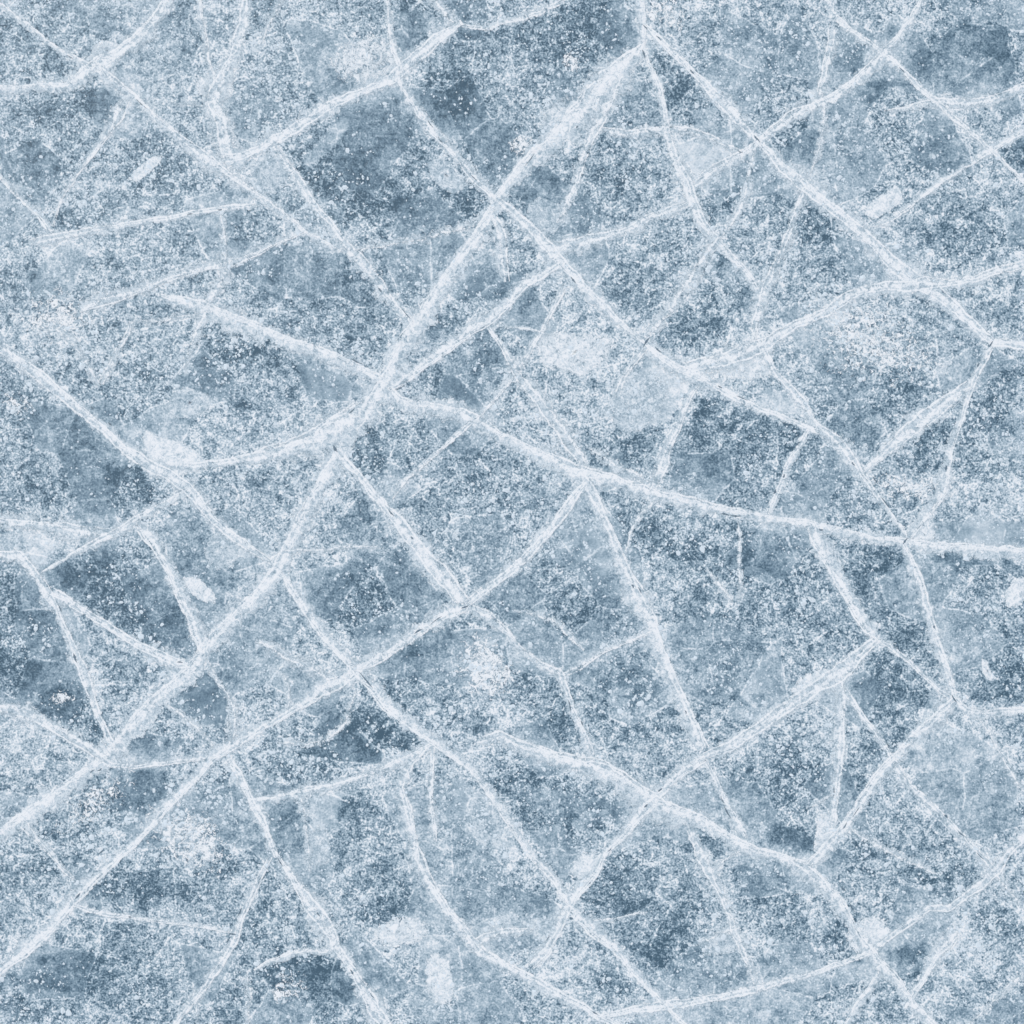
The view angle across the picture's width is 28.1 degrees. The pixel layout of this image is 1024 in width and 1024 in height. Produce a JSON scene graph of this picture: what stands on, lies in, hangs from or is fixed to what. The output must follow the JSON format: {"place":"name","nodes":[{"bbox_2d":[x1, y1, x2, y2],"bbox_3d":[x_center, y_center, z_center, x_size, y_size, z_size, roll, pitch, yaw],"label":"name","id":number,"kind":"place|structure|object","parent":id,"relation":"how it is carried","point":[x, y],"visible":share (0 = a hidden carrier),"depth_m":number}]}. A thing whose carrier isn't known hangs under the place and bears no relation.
{"place":"outdoors","nodes":[
{"label":"outdoors","id":0,"kind":"place"},
{"bbox_2d":[0,0,1023,1023],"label":"ice","id":1,"kind":"structure","parent":0,"point":[981,54],"depth_m":8.00},
{"bbox_2d":[0,173,52,233],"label":"ice crack","id":2,"kind":"object","parent":1,"relation":"on","point":[45,224],"visible":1,"depth_m":8.00},
{"bbox_2d":[19,821,75,880],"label":"ice crack","id":3,"kind":"object","parent":1,"relation":"on","point":[28,830],"visible":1,"depth_m":8.00},
{"bbox_2d":[0,510,107,542],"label":"ice crack","id":4,"kind":"object","parent":1,"relation":"on","point":[76,532],"visible":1,"depth_m":8.00},
{"bbox_2d":[0,548,118,751],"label":"ice crack","id":5,"kind":"object","parent":1,"relation":"on","point":[75,657],"visible":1,"depth_m":8.00},
{"bbox_2d":[21,284,102,346],"bbox_3d":[-1.776,-0.758,8.000,0.337,0.001,0.287,32,90,0],"label":"frost patch","id":6,"kind":"object","parent":1,"relation":"on","point":[55,303],"visible":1,"depth_m":8.00},
{"bbox_2d":[52,325,100,385],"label":"ice crack","id":7,"kind":"object","parent":1,"relation":"on","point":[79,353],"visible":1,"depth_m":8.00},
{"bbox_2d":[0,0,174,94],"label":"ice crack","id":8,"kind":"object","parent":1,"relation":"on","point":[107,60],"visible":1,"depth_m":8.00},
{"bbox_2d":[52,99,128,225],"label":"ice crack","id":9,"kind":"object","parent":1,"relation":"on","point":[116,109],"visible":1,"depth_m":8.00},
{"bbox_2d":[55,769,134,833],"bbox_3d":[-1.634,1.135,8.000,0.429,0.001,0.143,-34,90,0],"label":"frost patch","id":10,"kind":"object","parent":1,"relation":"on","point":[97,797],"visible":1,"depth_m":8.00},
{"bbox_2d":[0,701,211,769],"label":"ice crack","id":11,"kind":"object","parent":1,"relation":"on","point":[25,713],"visible":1,"depth_m":8.00},
{"bbox_2d":[98,320,133,384],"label":"ice crack","id":12,"kind":"object","parent":1,"relation":"on","point":[111,363],"visible":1,"depth_m":8.00},
{"bbox_2d":[40,485,194,573],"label":"ice crack","id":13,"kind":"object","parent":1,"relation":"on","point":[121,528],"visible":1,"depth_m":8.00},
{"bbox_2d":[47,586,195,670],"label":"ice crack","id":14,"kind":"object","parent":1,"relation":"on","point":[155,654],"visible":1,"depth_m":8.00},
{"bbox_2d":[0,345,271,563],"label":"ice crack","id":15,"kind":"object","parent":1,"relation":"on","point":[151,467],"visible":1,"depth_m":8.00},
{"bbox_2d":[29,202,259,247],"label":"ice crack","id":16,"kind":"object","parent":1,"relation":"on","point":[44,240],"visible":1,"depth_m":8.00},
{"bbox_2d":[73,903,235,934],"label":"ice crack","id":17,"kind":"object","parent":1,"relation":"on","point":[84,908],"visible":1,"depth_m":8.00},
{"bbox_2d":[0,2,340,252],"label":"ice crack","id":18,"kind":"object","parent":1,"relation":"on","point":[204,158],"visible":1,"depth_m":8.00},
{"bbox_2d":[134,522,209,657],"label":"ice crack","id":19,"kind":"object","parent":1,"relation":"on","point":[172,577],"visible":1,"depth_m":8.00},
{"bbox_2d":[142,429,203,474],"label":"frost patch","id":20,"kind":"object","parent":1,"relation":"on","point":[167,451],"visible":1,"depth_m":8.00},
{"bbox_2d":[75,231,303,313],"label":"ice crack","id":21,"kind":"object","parent":1,"relation":"on","point":[216,264],"visible":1,"depth_m":8.00},
{"bbox_2d":[167,387,212,418],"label":"frost patch","id":22,"kind":"object","parent":1,"relation":"on","point":[180,402],"visible":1,"depth_m":8.00},
{"bbox_2d":[140,802,245,878],"bbox_3d":[-1.246,1.277,8.000,0.470,0.001,0.277,15,90,0],"label":"frost patch","id":23,"kind":"object","parent":1,"relation":"on","point":[205,849],"visible":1,"depth_m":8.00},
{"bbox_2d":[183,576,216,603],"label":"frost patch","id":24,"kind":"object","parent":1,"relation":"on","point":[199,589],"visible":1,"depth_m":8.00},
{"bbox_2d":[196,0,217,86],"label":"ice crack","id":25,"kind":"object","parent":1,"relation":"on","point":[207,57],"visible":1,"depth_m":8.00},
{"bbox_2d":[204,212,232,301],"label":"ice crack","id":26,"kind":"object","parent":1,"relation":"on","point":[216,290],"visible":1,"depth_m":8.00},
{"bbox_2d":[204,533,237,569],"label":"frost patch","id":27,"kind":"object","parent":1,"relation":"on","point":[225,554],"visible":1,"depth_m":8.00},
{"bbox_2d":[171,856,272,1023],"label":"ice crack","id":28,"kind":"object","parent":1,"relation":"on","point":[211,974],"visible":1,"depth_m":8.00},
{"bbox_2d":[205,658,242,750],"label":"ice crack","id":29,"kind":"object","parent":1,"relation":"on","point":[233,731],"visible":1,"depth_m":8.00},
{"bbox_2d":[199,0,251,163],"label":"ice crack","id":30,"kind":"object","parent":1,"relation":"on","point":[214,110],"visible":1,"depth_m":8.00},
{"bbox_2d":[0,602,467,976],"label":"ice crack","id":31,"kind":"object","parent":1,"relation":"on","point":[28,946],"visible":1,"depth_m":8.00},
{"bbox_2d":[170,401,366,471],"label":"ice crack","id":32,"kind":"object","parent":1,"relation":"on","point":[319,438],"visible":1,"depth_m":8.00},
{"bbox_2d":[245,151,293,193],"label":"frost patch","id":33,"kind":"object","parent":1,"relation":"on","point":[276,178],"visible":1,"depth_m":8.00},
{"bbox_2d":[160,293,387,383],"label":"ice crack","id":34,"kind":"object","parent":1,"relation":"on","point":[224,317],"visible":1,"depth_m":8.00},
{"bbox_2d":[254,946,336,970],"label":"ice crack","id":35,"kind":"object","parent":1,"relation":"on","point":[289,955],"visible":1,"depth_m":8.00},
{"bbox_2d":[255,639,349,681],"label":"ice crack","id":36,"kind":"object","parent":1,"relation":"on","point":[306,664],"visible":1,"depth_m":8.00},
{"bbox_2d":[225,751,391,1023],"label":"ice crack","id":37,"kind":"object","parent":1,"relation":"on","point":[375,1010],"visible":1,"depth_m":8.00},
{"bbox_2d":[303,825,330,867],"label":"frost patch","id":38,"kind":"object","parent":1,"relation":"on","point":[318,839],"visible":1,"depth_m":8.00},
{"bbox_2d":[278,690,355,748],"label":"ice crack","id":39,"kind":"object","parent":1,"relation":"on","point":[331,733],"visible":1,"depth_m":8.00},
{"bbox_2d":[0,44,642,842],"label":"ice crack","id":40,"kind":"object","parent":1,"relation":"on","point":[574,112],"visible":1,"depth_m":8.00},
{"bbox_2d":[282,544,382,555],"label":"ice crack","id":41,"kind":"object","parent":1,"relation":"on","point":[313,549],"visible":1,"depth_m":8.00},
{"bbox_2d":[221,20,462,172],"bbox_3d":[-0.649,-1.614,7.999,1.089,0.001,0.133,-30,90,0],"label":"ice crack","id":42,"kind":"object","parent":1,"relation":"on","point":[330,107],"visible":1,"depth_m":8.00},
{"bbox_2d":[254,742,433,804],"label":"ice crack","id":43,"kind":"object","parent":1,"relation":"on","point":[336,783],"visible":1,"depth_m":8.00},
{"bbox_2d":[275,145,413,324],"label":"ice crack","id":44,"kind":"object","parent":1,"relation":"on","point":[361,264],"visible":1,"depth_m":8.00},
{"bbox_2d":[328,34,394,90],"bbox_3d":[-0.566,-1.754,8.000,0.321,0.001,0.234,0,90,0],"label":"frost patch","id":45,"kind":"object","parent":1,"relation":"on","point":[347,60],"visible":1,"depth_m":8.00},
{"bbox_2d":[333,445,470,607],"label":"ice crack","id":46,"kind":"object","parent":1,"relation":"on","point":[440,577],"visible":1,"depth_m":8.00},
{"bbox_2d":[372,917,432,946],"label":"frost patch","id":47,"kind":"object","parent":1,"relation":"on","point":[391,936],"visible":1,"depth_m":8.00},
{"bbox_2d":[340,221,478,251],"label":"ice crack","id":48,"kind":"object","parent":1,"relation":"on","point":[459,226],"visible":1,"depth_m":8.00},
{"bbox_2d":[425,748,440,841],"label":"ice crack","id":49,"kind":"object","parent":1,"relation":"on","point":[433,825],"visible":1,"depth_m":8.00},
{"bbox_2d":[424,953,454,1006],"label":"frost patch","id":50,"kind":"object","parent":1,"relation":"on","point":[442,964],"visible":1,"depth_m":8.00},
{"bbox_2d":[384,0,495,200],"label":"ice crack","id":51,"kind":"object","parent":1,"relation":"on","point":[471,174],"visible":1,"depth_m":8.00},
{"bbox_2d":[427,157,464,193],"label":"frost patch","id":52,"kind":"object","parent":1,"relation":"on","point":[448,173],"visible":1,"depth_m":8.00},
{"bbox_2d":[388,260,563,391],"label":"ice crack","id":53,"kind":"object","parent":1,"relation":"on","point":[408,373],"visible":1,"depth_m":8.00},
{"bbox_2d":[392,284,566,498],"bbox_3d":[-0.101,-0.449,7.999,0.109,0.001,1.077,40,90,0],"label":"ice crack","id":54,"kind":"object","parent":1,"relation":"on","point":[507,381],"visible":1,"depth_m":8.00},
{"bbox_2d":[280,571,687,1023],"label":"ice crack","id":55,"kind":"object","parent":1,"relation":"on","point":[392,708],"visible":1,"depth_m":8.00},
{"bbox_2d":[454,633,518,699],"bbox_3d":[-0.103,0.610,8.000,0.235,0.001,0.311,-41,90,0],"label":"frost patch","id":56,"kind":"object","parent":1,"relation":"on","point":[476,678],"visible":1,"depth_m":8.00},
{"bbox_2d":[489,209,510,281],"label":"ice crack","id":57,"kind":"object","parent":1,"relation":"on","point":[500,251],"visible":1,"depth_m":8.00},
{"bbox_2d":[470,924,533,945],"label":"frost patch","id":58,"kind":"object","parent":1,"relation":"on","point":[515,931],"visible":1,"depth_m":8.00},
{"bbox_2d":[394,749,621,1023],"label":"ice crack","id":59,"kind":"object","parent":1,"relation":"on","point":[460,927],"visible":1,"depth_m":8.00},
{"bbox_2d":[0,0,1023,1023],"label":"frost","id":60,"kind":"object","parent":1,"relation":"on","point":[96,336],"visible":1,"depth_m":8.00},
{"bbox_2d":[462,0,562,30],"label":"ice crack","id":61,"kind":"object","parent":1,"relation":"on","point":[540,11],"visible":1,"depth_m":8.00},
{"bbox_2d":[465,482,586,605],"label":"ice crack","id":62,"kind":"object","parent":1,"relation":"on","point":[539,539],"visible":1,"depth_m":8.00},
{"bbox_2d":[467,603,594,756],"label":"ice crack","id":63,"kind":"object","parent":1,"relation":"on","point":[478,612],"visible":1,"depth_m":8.00},
{"bbox_2d":[482,322,585,465],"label":"ice crack","id":64,"kind":"object","parent":1,"relation":"on","point":[536,396],"visible":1,"depth_m":8.00},
{"bbox_2d":[527,197,564,233],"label":"frost patch","id":65,"kind":"object","parent":1,"relation":"on","point":[541,211],"visible":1,"depth_m":8.00},
{"bbox_2d":[514,609,584,650],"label":"ice crack","id":66,"kind":"object","parent":1,"relation":"on","point":[562,625],"visible":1,"depth_m":8.00},
{"bbox_2d":[535,331,614,375],"bbox_3d":[0.244,-0.620,8.000,0.328,0.001,0.182,0,90,0],"label":"frost patch","id":67,"kind":"object","parent":1,"relation":"on","point":[565,353],"visible":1,"depth_m":8.00},
{"bbox_2d":[568,851,604,878],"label":"frost patch","id":68,"kind":"object","parent":1,"relation":"on","point":[587,863],"visible":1,"depth_m":8.00},
{"bbox_2d":[555,74,624,222],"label":"ice crack","id":69,"kind":"object","parent":1,"relation":"on","point":[612,93],"visible":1,"depth_m":8.00},
{"bbox_2d":[564,630,652,674],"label":"ice crack","id":70,"kind":"object","parent":1,"relation":"on","point":[605,649],"visible":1,"depth_m":8.00},
{"bbox_2d":[529,754,706,968],"bbox_3d":[0.386,1.342,7.999,0.135,0.001,1.074,38,90,0],"label":"ice crack","id":71,"kind":"object","parent":1,"relation":"on","point":[683,769],"visible":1,"depth_m":8.00},
{"bbox_2d":[552,200,686,256],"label":"ice crack","id":72,"kind":"object","parent":1,"relation":"on","point":[585,242],"visible":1,"depth_m":8.00},
{"bbox_2d":[586,447,659,492],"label":"ice crack","id":73,"kind":"object","parent":1,"relation":"on","point":[615,466],"visible":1,"depth_m":8.00},
{"bbox_2d":[605,370,669,433],"bbox_3d":[0.485,-0.433,8.000,0.215,0.001,0.281,44,90,0],"label":"frost patch","id":74,"kind":"object","parent":1,"relation":"on","point":[629,398],"visible":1,"depth_m":8.00},
{"bbox_2d":[578,468,708,750],"bbox_3d":[0.500,0.382,7.999,0.138,0.001,1.198,-21,90,0],"label":"ice crack","id":75,"kind":"object","parent":1,"relation":"on","point":[637,596],"visible":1,"depth_m":8.00},
{"bbox_2d":[497,198,819,433],"bbox_3d":[0.530,-0.704,7.999,1.555,0.001,0.193,37,90,0],"label":"ice crack","id":76,"kind":"object","parent":1,"relation":"on","point":[542,242],"visible":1,"depth_m":8.00},
{"bbox_2d":[600,122,742,152],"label":"ice crack","id":77,"kind":"object","parent":1,"relation":"on","point":[636,133],"visible":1,"depth_m":8.00},
{"bbox_2d":[647,381,699,495],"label":"ice crack","id":78,"kind":"object","parent":1,"relation":"on","point":[663,459],"visible":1,"depth_m":8.00},
{"bbox_2d":[646,230,724,334],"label":"ice crack","id":79,"kind":"object","parent":1,"relation":"on","point":[669,306],"visible":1,"depth_m":8.00},
{"bbox_2d":[642,46,758,341],"bbox_3d":[0.720,-1.237,7.999,0.157,0.001,1.235,-25,90,0],"label":"ice crack","id":80,"kind":"object","parent":1,"relation":"on","point":[689,187],"visible":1,"depth_m":8.00},
{"bbox_2d":[387,385,1023,562],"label":"ice crack","id":81,"kind":"object","parent":1,"relation":"on","point":[461,414],"visible":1,"depth_m":8.00},
{"bbox_2d":[479,728,938,1023],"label":"ice crack","id":82,"kind":"object","parent":1,"relation":"on","point":[602,771],"visible":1,"depth_m":8.00},
{"bbox_2d":[684,822,756,983],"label":"ice crack","id":83,"kind":"object","parent":1,"relation":"on","point":[709,872],"visible":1,"depth_m":8.00},
{"bbox_2d":[704,761,747,837],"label":"ice crack","id":84,"kind":"object","parent":1,"relation":"on","point":[738,825],"visible":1,"depth_m":8.00},
{"bbox_2d":[703,933,749,955],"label":"frost patch","id":85,"kind":"object","parent":1,"relation":"on","point":[725,947],"visible":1,"depth_m":8.00},
{"bbox_2d":[596,951,868,1018],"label":"ice crack","id":86,"kind":"object","parent":1,"relation":"on","point":[641,1009],"visible":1,"depth_m":8.00},
{"bbox_2d":[727,150,754,229],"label":"ice crack","id":87,"kind":"object","parent":1,"relation":"on","point":[746,191],"visible":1,"depth_m":8.00},
{"bbox_2d":[717,358,770,380],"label":"frost patch","id":88,"kind":"object","parent":1,"relation":"on","point":[753,369],"visible":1,"depth_m":8.00},
{"bbox_2d":[748,186,806,331],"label":"ice crack","id":89,"kind":"object","parent":1,"relation":"on","point":[761,295],"visible":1,"depth_m":8.00},
{"bbox_2d":[768,431,807,514],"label":"ice crack","id":90,"kind":"object","parent":1,"relation":"on","point":[779,488],"visible":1,"depth_m":8.00},
{"bbox_2d":[703,635,879,762],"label":"ice crack","id":91,"kind":"object","parent":1,"relation":"on","point":[831,680],"visible":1,"depth_m":8.00},
{"bbox_2d":[694,0,923,188],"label":"ice crack","id":92,"kind":"object","parent":1,"relation":"on","point":[878,61],"visible":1,"depth_m":8.00},
{"bbox_2d":[810,93,828,173],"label":"ice crack","id":93,"kind":"object","parent":1,"relation":"on","point":[820,140],"visible":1,"depth_m":8.00},
{"bbox_2d":[814,810,834,861],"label":"frost patch","id":94,"kind":"object","parent":1,"relation":"on","point":[821,835],"visible":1,"depth_m":8.00},
{"bbox_2d":[817,23,839,95],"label":"ice crack","id":95,"kind":"object","parent":1,"relation":"on","point":[824,78],"visible":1,"depth_m":8.00},
{"bbox_2d":[757,337,907,540],"bbox_3d":[1.262,-0.291,7.999,0.112,0.001,0.990,-40,90,0],"label":"ice crack","id":96,"kind":"object","parent":1,"relation":"on","point":[845,451],"visible":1,"depth_m":8.00},
{"bbox_2d":[643,24,1023,350],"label":"ice crack","id":97,"kind":"object","parent":1,"relation":"on","point":[853,223],"visible":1,"depth_m":8.00},
{"bbox_2d":[829,676,846,827],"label":"ice crack","id":98,"kind":"object","parent":1,"relation":"on","point":[838,736],"visible":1,"depth_m":8.00},
{"bbox_2d":[807,525,878,641],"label":"ice crack","id":99,"kind":"object","parent":1,"relation":"on","point":[827,558],"visible":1,"depth_m":8.00},
{"bbox_2d":[678,259,1023,376],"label":"ice crack","id":100,"kind":"object","parent":1,"relation":"on","point":[893,288],"visible":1,"depth_m":8.00},
{"bbox_2d":[844,971,879,1023],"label":"ice crack","id":101,"kind":"object","parent":1,"relation":"on","point":[860,1001],"visible":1,"depth_m":8.00},
{"bbox_2d":[847,914,890,952],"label":"frost patch","id":102,"kind":"object","parent":1,"relation":"on","point":[880,929],"visible":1,"depth_m":8.00},
{"bbox_2d":[800,286,944,387],"bbox_3d":[1.402,-0.686,8.000,0.642,0.001,0.413,0,90,0],"label":"frost patch","id":103,"kind":"object","parent":1,"relation":"on","point":[857,325],"visible":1,"depth_m":8.00},
{"bbox_2d":[807,696,954,867],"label":"ice crack","id":104,"kind":"object","parent":1,"relation":"on","point":[939,715],"visible":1,"depth_m":8.00},
{"bbox_2d":[865,185,902,219],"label":"frost patch","id":105,"kind":"object","parent":1,"relation":"on","point":[878,207],"visible":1,"depth_m":8.00},
{"bbox_2d":[850,827,935,873],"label":"ice crack","id":106,"kind":"object","parent":1,"relation":"on","point":[891,851],"visible":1,"depth_m":8.00},
{"bbox_2d":[877,637,950,699],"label":"ice crack","id":107,"kind":"object","parent":1,"relation":"on","point":[917,669],"visible":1,"depth_m":8.00},
{"bbox_2d":[866,471,966,505],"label":"frost patch","id":108,"kind":"object","parent":1,"relation":"on","point":[912,488],"visible":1,"depth_m":8.00},
{"bbox_2d":[862,381,971,476],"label":"ice crack","id":109,"kind":"object","parent":1,"relation":"on","point":[912,427],"visible":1,"depth_m":8.00},
{"bbox_2d":[844,689,995,868],"bbox_3d":[1.574,1.060,7.999,0.076,0.001,0.918,-40,90,0],"label":"ice crack","id":110,"kind":"object","parent":1,"relation":"on","point":[934,807],"visible":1,"depth_m":8.00},
{"bbox_2d":[834,15,1023,183],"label":"ice crack","id":111,"kind":"object","parent":1,"relation":"on","point":[893,62],"visible":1,"depth_m":8.00},
{"bbox_2d":[903,929,961,1008],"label":"ice crack","id":112,"kind":"object","parent":1,"relation":"on","point":[944,943],"visible":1,"depth_m":8.00},
{"bbox_2d":[868,827,1023,955],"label":"ice crack","id":113,"kind":"object","parent":1,"relation":"on","point":[980,885],"visible":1,"depth_m":8.00},
{"bbox_2d":[903,341,994,543],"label":"ice crack","id":114,"kind":"object","parent":1,"relation":"on","point":[942,493],"visible":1,"depth_m":8.00},
{"bbox_2d":[874,126,1023,226],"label":"ice crack","id":115,"kind":"object","parent":1,"relation":"on","point":[1014,136],"visible":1,"depth_m":8.00},
{"bbox_2d":[884,82,1023,111],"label":"ice crack","id":116,"kind":"object","parent":1,"relation":"on","point":[988,100],"visible":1,"depth_m":8.00},
{"bbox_2d":[902,543,1023,719],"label":"ice crack","id":117,"kind":"object","parent":1,"relation":"on","point":[935,637],"visible":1,"depth_m":8.00},
{"bbox_2d":[978,719,1023,794],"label":"ice crack","id":118,"kind":"object","parent":1,"relation":"on","point":[997,747],"visible":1,"depth_m":8.00},
{"bbox_2d":[1005,576,1023,608],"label":"frost patch","id":119,"kind":"object","parent":1,"relation":"on","point":[1014,593],"visible":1,"depth_m":8.00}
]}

